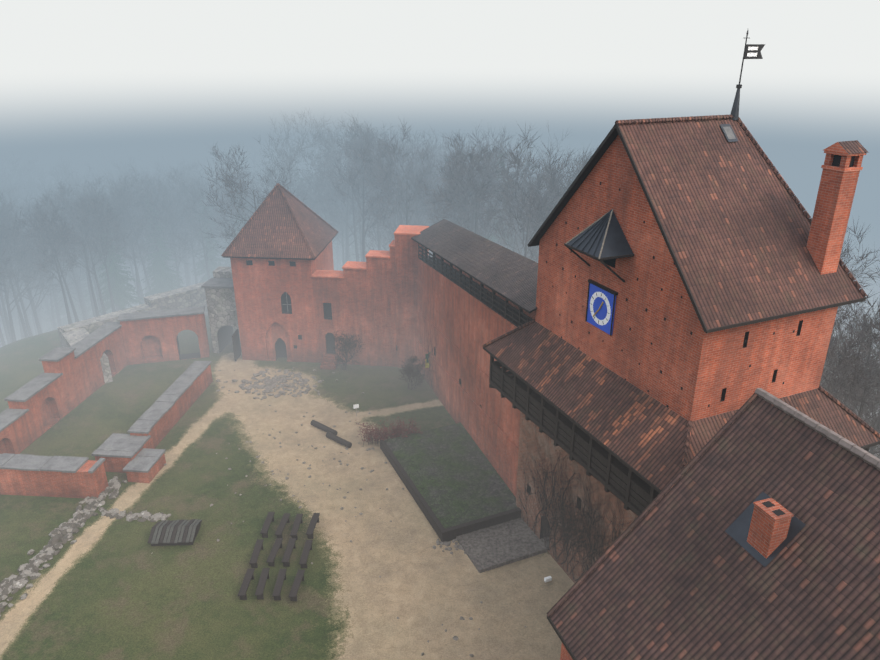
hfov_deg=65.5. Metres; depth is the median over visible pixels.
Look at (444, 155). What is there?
bare tree
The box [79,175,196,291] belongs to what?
bare tree
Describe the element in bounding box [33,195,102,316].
bare tree
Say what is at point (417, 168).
bare tree
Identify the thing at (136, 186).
bare tree
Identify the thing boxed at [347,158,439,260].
bare tree
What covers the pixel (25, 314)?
bare tree
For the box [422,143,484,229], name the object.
bare tree
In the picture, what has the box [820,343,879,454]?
bare tree
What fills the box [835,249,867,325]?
bare tree
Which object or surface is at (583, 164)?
bare tree
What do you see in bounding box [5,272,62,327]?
bare tree
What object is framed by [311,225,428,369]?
back wall
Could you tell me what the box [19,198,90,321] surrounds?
bare tree
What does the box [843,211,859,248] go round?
bare tree
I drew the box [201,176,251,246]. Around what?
bare tree
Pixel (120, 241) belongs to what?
bare tree
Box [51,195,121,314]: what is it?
bare tree
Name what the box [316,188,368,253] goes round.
bare tree
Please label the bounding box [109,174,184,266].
bare tree
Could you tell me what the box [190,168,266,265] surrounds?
bare tree
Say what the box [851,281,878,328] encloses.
bare tree
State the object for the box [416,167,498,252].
bare tree
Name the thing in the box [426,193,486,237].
bare tree
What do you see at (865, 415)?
bare tree
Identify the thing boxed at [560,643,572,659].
range walls
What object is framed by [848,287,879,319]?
bare tree
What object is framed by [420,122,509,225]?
bare tree
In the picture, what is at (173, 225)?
bare tree
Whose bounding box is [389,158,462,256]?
bare tree
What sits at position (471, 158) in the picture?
bare tree
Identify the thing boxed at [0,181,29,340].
bare tree
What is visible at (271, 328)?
gate tower walls
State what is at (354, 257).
spruce tree
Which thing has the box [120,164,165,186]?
bare tree
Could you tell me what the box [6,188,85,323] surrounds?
bare tree
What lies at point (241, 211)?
bare tree
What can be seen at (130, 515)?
short rubble line
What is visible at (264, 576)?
benches
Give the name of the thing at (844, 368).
bare tree
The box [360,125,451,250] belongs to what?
bare tree
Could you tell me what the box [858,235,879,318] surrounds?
bare tree
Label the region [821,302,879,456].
bare tree
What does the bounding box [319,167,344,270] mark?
spruce tree
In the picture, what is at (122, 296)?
spruce tree
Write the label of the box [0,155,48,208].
bare tree
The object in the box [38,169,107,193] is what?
bare tree
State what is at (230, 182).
bare tree
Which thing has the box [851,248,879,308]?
bare tree
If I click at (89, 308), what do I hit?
spruce tree
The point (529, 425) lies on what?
clock tower walls
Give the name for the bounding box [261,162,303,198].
bare tree
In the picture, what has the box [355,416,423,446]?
barberry hedge
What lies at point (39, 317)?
bare tree
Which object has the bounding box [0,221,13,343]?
bare tree
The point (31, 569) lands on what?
rubble line
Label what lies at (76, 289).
bare tree
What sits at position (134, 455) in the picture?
ruin wall
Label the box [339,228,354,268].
spruce tree
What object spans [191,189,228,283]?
spruce tree
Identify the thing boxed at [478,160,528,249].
bare tree
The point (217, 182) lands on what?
bare tree
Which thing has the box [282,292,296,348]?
gate tower trim
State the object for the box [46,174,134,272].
bare tree
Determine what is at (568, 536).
climbing vine
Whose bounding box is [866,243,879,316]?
bare tree
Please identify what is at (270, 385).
cobblestones
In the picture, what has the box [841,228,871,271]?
bare tree
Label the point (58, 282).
bare tree
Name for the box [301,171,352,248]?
bare tree
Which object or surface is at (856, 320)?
bare tree
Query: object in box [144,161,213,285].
bare tree
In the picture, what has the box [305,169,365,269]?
bare tree
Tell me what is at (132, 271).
bare tree
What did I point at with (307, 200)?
bare tree
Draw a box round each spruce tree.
[1,207,48,345]
[20,284,61,334]
[42,203,92,332]
[78,192,136,317]
[95,215,143,313]
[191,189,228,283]
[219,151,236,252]
[224,193,241,266]
[229,189,252,266]
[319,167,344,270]
[339,204,374,270]
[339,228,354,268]
[484,153,519,248]
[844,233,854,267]
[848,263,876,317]
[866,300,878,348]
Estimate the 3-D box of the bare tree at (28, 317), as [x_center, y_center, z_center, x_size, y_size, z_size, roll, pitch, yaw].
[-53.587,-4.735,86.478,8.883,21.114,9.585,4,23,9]
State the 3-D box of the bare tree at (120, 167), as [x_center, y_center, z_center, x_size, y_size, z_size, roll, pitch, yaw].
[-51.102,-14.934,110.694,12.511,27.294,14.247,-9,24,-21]
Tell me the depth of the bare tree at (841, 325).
91.56 m
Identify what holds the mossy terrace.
on the ground
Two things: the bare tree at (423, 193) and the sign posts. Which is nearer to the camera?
the sign posts
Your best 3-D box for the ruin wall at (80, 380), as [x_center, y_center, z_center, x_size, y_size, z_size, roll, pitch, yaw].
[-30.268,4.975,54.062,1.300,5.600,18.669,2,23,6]
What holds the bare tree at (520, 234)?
on the ground
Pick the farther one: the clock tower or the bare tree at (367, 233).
the bare tree at (367, 233)
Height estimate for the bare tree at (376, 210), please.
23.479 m
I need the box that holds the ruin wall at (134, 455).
[0,361,212,497]
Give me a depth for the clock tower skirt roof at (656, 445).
30.45 m
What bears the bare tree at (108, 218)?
on the ground
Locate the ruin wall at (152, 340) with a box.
[120,314,209,364]
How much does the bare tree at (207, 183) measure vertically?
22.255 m
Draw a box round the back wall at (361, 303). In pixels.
[312,247,397,366]
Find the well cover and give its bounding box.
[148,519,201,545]
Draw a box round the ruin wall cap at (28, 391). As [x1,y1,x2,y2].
[0,322,121,431]
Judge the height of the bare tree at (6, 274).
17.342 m
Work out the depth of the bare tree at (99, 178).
80.58 m
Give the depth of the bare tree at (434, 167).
93.91 m
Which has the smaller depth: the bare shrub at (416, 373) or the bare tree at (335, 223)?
the bare shrub at (416, 373)
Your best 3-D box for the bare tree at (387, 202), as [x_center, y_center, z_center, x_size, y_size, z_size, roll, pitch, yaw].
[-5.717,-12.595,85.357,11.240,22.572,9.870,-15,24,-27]
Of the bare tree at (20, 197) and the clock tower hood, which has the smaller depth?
the clock tower hood
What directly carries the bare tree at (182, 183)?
on the ground
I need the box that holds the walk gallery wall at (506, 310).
[418,243,535,326]
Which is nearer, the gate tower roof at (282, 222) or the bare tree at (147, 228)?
the gate tower roof at (282, 222)
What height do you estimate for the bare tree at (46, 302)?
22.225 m
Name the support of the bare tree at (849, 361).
on the ground
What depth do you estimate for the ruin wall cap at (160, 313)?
62.48 m
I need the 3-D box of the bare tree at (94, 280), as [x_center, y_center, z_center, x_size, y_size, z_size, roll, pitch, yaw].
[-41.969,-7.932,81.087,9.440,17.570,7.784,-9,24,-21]
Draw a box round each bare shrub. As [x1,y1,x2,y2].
[330,331,364,369]
[397,355,426,389]
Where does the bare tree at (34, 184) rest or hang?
on the ground
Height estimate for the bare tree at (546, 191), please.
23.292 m
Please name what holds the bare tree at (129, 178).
on the ground
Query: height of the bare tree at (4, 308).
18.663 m
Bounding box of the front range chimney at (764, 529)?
[725,492,805,566]
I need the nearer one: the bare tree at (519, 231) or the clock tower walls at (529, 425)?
the clock tower walls at (529, 425)
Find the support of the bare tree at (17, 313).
on the ground
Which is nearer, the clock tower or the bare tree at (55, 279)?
the clock tower
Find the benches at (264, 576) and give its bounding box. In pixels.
[238,512,319,600]
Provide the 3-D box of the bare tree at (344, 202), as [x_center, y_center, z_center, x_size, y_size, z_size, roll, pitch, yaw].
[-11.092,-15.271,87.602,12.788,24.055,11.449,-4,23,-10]
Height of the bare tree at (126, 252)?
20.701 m
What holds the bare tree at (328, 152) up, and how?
on the ground
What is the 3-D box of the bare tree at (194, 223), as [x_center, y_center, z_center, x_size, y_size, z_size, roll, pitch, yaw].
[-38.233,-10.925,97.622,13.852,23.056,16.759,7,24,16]
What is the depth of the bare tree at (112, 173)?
124.86 m
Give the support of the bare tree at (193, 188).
on the ground
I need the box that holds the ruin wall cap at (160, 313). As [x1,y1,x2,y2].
[117,306,204,321]
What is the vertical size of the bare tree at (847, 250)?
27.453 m
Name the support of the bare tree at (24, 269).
on the ground
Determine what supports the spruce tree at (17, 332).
on the ground
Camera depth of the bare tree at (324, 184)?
89.31 m
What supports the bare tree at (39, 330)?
on the ground
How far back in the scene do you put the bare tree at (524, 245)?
77.91 m
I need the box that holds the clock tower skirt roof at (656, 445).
[482,319,879,493]
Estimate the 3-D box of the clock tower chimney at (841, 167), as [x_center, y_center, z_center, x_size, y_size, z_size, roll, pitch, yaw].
[16.197,-4.439,28.471,1.140,6.650,1.180,-10,24,-22]
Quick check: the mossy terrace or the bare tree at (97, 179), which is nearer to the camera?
the mossy terrace
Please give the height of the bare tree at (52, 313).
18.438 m
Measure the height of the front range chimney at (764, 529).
1.877 m
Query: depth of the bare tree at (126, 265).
95.37 m
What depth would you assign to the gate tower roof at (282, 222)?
60.41 m
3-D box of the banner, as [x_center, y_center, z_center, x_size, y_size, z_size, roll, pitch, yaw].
[-0.630,2.962,58.508,1.331,3.908,0.276,-11,25,-25]
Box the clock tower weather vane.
[730,30,764,119]
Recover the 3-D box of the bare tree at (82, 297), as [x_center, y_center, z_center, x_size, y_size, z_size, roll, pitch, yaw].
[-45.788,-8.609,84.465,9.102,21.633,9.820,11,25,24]
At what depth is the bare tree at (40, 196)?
96.84 m
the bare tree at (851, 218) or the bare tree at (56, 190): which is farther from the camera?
the bare tree at (851, 218)
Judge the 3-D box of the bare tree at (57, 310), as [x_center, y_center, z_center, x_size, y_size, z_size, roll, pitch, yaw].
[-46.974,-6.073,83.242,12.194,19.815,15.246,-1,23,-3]
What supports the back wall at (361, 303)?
on the ground
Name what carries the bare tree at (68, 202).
on the ground
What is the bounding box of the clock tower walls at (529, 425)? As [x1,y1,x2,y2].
[516,411,637,582]
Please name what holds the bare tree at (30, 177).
on the ground
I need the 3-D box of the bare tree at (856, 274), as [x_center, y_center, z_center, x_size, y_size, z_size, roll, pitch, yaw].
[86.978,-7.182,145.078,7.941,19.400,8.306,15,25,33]
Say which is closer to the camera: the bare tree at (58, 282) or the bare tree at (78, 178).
the bare tree at (58, 282)
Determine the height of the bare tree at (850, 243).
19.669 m
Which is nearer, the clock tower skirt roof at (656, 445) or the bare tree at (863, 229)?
the clock tower skirt roof at (656, 445)
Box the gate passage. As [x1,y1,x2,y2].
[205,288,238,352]
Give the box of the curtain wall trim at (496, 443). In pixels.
[417,254,534,496]
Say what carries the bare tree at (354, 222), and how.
on the ground
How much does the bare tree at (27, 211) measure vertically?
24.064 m
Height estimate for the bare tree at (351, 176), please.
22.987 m
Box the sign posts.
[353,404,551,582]
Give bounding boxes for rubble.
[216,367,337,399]
[432,538,465,554]
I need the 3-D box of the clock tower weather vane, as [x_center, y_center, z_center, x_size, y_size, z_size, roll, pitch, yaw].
[13.763,-11.329,30.387,1.335,3.800,0.395,-6,23,-13]
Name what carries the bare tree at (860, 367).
on the ground
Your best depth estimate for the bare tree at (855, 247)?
151.88 m
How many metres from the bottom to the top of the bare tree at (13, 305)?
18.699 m
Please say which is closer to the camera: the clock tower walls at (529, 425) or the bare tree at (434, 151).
the clock tower walls at (529, 425)
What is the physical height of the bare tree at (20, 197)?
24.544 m
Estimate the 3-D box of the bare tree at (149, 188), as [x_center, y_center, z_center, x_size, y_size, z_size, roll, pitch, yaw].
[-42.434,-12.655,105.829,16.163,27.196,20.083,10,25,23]
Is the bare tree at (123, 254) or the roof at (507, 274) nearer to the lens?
the roof at (507, 274)
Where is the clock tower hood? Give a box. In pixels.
[564,209,633,281]
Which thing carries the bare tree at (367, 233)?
on the ground
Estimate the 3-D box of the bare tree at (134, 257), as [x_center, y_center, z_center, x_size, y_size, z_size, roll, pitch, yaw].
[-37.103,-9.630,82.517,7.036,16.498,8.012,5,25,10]
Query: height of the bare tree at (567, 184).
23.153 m
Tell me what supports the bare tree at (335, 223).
on the ground
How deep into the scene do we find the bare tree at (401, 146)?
96.28 m
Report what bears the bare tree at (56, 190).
on the ground
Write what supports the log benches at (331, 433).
on the ground
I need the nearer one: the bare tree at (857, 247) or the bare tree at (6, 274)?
the bare tree at (6, 274)
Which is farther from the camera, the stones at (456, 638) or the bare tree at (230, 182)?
the bare tree at (230, 182)
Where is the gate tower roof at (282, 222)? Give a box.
[221,183,337,259]
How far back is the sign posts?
37.62 m
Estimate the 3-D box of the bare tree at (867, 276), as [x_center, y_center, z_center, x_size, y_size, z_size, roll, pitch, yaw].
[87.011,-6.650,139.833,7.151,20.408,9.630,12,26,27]
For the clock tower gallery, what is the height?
4.287 m
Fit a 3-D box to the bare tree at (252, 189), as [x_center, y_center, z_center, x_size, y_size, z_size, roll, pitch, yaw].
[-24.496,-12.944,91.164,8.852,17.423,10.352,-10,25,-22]
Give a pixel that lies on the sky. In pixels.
(482, 28)
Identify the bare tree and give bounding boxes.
[0,151,52,209]
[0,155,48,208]
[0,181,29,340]
[0,181,100,319]
[0,183,28,211]
[0,186,69,319]
[0,197,32,342]
[0,202,58,333]
[0,203,93,326]
[0,204,84,328]
[0,206,63,341]
[0,216,53,336]
[0,218,49,337]
[0,219,17,301]
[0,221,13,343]
[0,244,9,346]
[0,273,30,322]
[0,280,46,346]
[0,294,46,343]
[1,186,62,317]
[1,261,34,335]
[2,206,36,338]
[3,187,66,315]
[4,151,67,216]
[5,228,39,334]
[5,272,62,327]
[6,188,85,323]
[6,191,49,301]
[7,195,45,332]
[16,178,51,203]
[19,184,91,288]
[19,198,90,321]
[22,185,69,204]
[22,198,120,318]
[25,156,88,216]
[25,229,85,309]
[26,177,89,318]
[26,226,78,329]
[27,184,86,319]
[33,164,98,197]
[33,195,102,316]
[35,193,112,315]
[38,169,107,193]
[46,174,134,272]
[46,178,135,301]
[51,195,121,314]
[52,183,117,316]
[53,162,102,196]
[65,174,127,266]
[67,178,143,252]
[67,186,145,310]
[72,194,132,311]
[74,187,157,296]
[78,183,143,263]
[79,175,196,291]
[84,158,142,305]
[87,158,201,244]
[88,157,125,191]
[88,172,110,192]
[93,175,153,303]
[98,179,154,304]
[102,252,132,277]
[104,172,190,291]
[104,176,205,273]
[105,177,190,272]
[105,192,147,283]
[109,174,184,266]
[113,163,209,292]
[113,186,168,294]
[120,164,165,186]
[121,171,201,285]
[123,237,148,292]
[126,160,180,275]
[126,171,169,287]
[128,175,223,287]
[136,157,208,201]
[141,170,196,265]
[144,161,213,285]
[144,171,224,287]
[145,184,219,285]
[158,187,231,279]
[161,156,224,241]
[162,163,217,283]
[164,196,206,285]
[171,233,217,284]
[176,174,220,209]
[186,221,203,283]
[187,146,243,264]
[188,191,232,257]
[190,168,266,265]
[191,171,248,246]
[199,145,307,249]
[201,171,252,244]
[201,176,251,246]
[205,159,262,240]
[217,172,269,230]
[225,172,276,226]
[241,145,281,196]
[255,107,344,223]
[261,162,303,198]
[291,116,392,262]
[292,115,396,260]
[292,181,328,218]
[296,171,343,225]
[298,136,366,257]
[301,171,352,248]
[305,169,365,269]
[308,118,393,261]
[310,164,350,270]
[316,123,387,260]
[316,177,361,264]
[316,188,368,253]
[320,156,369,256]
[327,112,401,261]
[331,119,402,249]
[337,122,446,249]
[340,134,444,245]
[342,212,389,251]
[345,133,429,243]
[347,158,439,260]
[359,121,441,229]
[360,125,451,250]
[366,149,434,224]
[369,138,447,241]
[373,128,441,219]
[382,147,456,253]
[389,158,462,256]
[414,149,447,218]
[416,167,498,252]
[417,130,527,240]
[419,132,486,212]
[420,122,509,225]
[421,131,446,177]
[422,130,520,239]
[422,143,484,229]
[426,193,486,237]
[430,141,527,236]
[433,132,486,179]
[434,127,536,224]
[450,166,524,250]
[471,128,540,255]
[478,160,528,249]
[478,172,562,254]
[479,123,580,258]
[486,179,556,261]
[498,123,602,254]
[506,151,574,260]
[515,203,538,260]
[520,140,578,241]
[540,144,591,216]
[552,154,590,198]
[562,149,591,191]
[819,304,878,418]
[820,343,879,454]
[821,276,879,429]
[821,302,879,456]
[822,348,879,448]
[823,266,879,458]
[823,298,879,456]
[824,321,878,418]
[825,319,879,457]
[826,219,879,380]
[834,304,853,345]
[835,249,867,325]
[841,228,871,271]
[841,255,863,315]
[842,229,866,264]
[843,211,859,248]
[843,239,867,279]
[844,206,879,267]
[844,228,872,274]
[844,230,879,316]
[844,265,879,319]
[845,206,858,248]
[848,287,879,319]
[850,219,879,269]
[850,253,879,336]
[851,211,879,281]
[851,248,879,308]
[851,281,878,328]
[857,226,879,302]
[858,226,879,310]
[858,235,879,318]
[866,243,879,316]
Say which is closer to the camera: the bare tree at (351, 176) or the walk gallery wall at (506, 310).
the walk gallery wall at (506, 310)
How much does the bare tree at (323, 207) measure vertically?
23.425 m
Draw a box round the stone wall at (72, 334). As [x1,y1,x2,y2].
[57,281,207,382]
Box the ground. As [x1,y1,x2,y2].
[0,53,879,659]
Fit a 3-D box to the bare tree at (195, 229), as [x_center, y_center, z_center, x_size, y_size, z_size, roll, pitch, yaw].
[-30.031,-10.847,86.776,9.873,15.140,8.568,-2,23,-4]
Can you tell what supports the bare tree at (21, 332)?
on the ground
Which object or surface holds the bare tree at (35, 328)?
on the ground
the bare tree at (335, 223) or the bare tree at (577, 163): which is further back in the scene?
the bare tree at (335, 223)
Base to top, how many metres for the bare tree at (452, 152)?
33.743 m
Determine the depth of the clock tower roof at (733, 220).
28.42 m
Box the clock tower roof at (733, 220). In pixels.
[528,115,867,332]
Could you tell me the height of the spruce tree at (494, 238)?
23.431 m
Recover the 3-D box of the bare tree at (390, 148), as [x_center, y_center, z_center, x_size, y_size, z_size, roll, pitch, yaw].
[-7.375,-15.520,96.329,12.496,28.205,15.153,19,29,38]
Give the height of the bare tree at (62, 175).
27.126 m
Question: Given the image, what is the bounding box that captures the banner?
[425,352,430,367]
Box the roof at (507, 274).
[411,219,537,313]
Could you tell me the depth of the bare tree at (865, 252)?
152.68 m
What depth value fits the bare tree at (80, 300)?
79.81 m
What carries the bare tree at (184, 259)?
on the ground
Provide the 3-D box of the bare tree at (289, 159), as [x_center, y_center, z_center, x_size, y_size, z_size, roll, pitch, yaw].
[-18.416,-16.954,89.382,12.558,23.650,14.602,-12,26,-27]
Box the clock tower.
[535,241,837,420]
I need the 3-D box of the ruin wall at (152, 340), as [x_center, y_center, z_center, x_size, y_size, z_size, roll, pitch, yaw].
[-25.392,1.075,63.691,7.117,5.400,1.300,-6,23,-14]
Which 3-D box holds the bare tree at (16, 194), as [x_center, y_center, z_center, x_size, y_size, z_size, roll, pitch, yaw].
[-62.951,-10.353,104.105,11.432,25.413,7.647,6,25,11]
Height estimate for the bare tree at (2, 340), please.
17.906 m
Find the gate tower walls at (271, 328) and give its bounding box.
[230,241,333,362]
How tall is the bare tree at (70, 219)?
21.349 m
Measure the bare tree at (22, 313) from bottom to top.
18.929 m
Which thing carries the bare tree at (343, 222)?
on the ground
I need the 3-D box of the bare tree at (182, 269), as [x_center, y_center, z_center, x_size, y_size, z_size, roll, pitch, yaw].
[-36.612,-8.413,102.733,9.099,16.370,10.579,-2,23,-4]
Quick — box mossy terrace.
[380,423,549,572]
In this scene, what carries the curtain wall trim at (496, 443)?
on the ground
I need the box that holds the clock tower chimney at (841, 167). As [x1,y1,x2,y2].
[806,140,867,274]
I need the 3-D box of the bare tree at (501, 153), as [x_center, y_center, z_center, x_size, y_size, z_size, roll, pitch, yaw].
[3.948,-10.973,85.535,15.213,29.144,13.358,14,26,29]
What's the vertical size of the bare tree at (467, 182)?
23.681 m
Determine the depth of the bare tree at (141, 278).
103.75 m
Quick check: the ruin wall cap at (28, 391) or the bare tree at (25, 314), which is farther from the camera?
the bare tree at (25, 314)
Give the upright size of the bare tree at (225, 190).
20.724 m
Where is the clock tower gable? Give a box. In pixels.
[540,134,694,310]
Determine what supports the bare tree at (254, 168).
on the ground
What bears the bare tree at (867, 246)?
on the ground
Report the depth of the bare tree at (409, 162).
98.51 m
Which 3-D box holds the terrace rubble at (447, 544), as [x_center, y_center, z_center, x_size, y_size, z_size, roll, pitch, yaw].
[2.855,12.379,41.265,6.923,0.229,2.051,-10,24,-22]
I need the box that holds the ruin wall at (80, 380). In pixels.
[0,327,127,453]
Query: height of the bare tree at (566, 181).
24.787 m
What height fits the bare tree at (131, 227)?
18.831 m
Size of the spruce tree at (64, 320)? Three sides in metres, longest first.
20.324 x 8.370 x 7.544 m
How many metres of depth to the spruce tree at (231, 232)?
91.56 m
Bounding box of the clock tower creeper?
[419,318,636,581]
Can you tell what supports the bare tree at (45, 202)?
on the ground
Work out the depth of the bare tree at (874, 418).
44.50 m
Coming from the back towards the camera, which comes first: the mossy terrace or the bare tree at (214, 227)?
the bare tree at (214, 227)
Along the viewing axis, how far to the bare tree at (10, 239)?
73.43 m
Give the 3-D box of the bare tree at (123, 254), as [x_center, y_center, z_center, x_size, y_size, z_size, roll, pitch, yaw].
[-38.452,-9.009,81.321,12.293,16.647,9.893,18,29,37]
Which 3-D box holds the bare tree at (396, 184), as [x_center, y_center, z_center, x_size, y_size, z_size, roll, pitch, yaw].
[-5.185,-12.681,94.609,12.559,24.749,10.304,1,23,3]
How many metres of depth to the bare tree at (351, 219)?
93.39 m
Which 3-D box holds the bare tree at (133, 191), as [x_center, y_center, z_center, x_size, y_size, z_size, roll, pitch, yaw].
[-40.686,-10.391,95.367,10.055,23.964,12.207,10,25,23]
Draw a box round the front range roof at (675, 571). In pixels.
[546,388,879,659]
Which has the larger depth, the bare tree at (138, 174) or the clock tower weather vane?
the bare tree at (138, 174)
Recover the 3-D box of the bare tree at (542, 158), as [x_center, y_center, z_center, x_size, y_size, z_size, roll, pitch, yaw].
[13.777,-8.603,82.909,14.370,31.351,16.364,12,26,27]
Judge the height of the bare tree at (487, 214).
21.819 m
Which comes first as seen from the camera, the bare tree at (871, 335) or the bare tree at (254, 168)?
the bare tree at (871, 335)
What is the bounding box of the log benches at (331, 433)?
[310,420,351,447]
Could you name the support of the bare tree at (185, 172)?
on the ground
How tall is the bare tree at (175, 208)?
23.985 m
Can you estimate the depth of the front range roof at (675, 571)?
20.78 m
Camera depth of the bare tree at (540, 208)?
67.50 m
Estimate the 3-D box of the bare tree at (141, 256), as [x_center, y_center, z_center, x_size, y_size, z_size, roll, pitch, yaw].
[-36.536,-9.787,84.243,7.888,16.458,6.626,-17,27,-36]
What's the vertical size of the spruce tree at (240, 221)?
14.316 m
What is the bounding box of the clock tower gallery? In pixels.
[489,355,869,515]
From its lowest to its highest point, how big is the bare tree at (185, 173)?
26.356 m
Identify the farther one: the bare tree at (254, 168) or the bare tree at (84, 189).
the bare tree at (254, 168)
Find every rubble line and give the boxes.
[0,476,126,616]
[101,508,170,521]
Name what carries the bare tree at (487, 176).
on the ground
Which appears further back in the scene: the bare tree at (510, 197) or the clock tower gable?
the bare tree at (510, 197)
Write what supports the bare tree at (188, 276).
on the ground
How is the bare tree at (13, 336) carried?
on the ground
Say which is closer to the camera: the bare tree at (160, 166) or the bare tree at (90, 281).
the bare tree at (90, 281)
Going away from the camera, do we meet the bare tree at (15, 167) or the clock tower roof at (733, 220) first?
the clock tower roof at (733, 220)
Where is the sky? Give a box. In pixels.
[0,0,879,56]
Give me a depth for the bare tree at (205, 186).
111.90 m
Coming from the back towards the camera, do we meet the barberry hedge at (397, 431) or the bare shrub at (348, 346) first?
the bare shrub at (348, 346)
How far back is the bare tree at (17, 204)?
91.55 m
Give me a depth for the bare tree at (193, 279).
103.73 m
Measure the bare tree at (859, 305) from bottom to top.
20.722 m
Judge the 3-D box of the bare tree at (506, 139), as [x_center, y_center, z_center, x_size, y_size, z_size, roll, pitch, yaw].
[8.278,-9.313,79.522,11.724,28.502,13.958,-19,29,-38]
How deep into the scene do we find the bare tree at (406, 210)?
76.16 m
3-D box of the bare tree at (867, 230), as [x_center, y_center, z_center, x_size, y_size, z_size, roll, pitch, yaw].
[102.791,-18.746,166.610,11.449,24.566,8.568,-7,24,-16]
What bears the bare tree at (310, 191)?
on the ground
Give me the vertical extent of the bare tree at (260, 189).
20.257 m
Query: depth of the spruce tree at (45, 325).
93.97 m

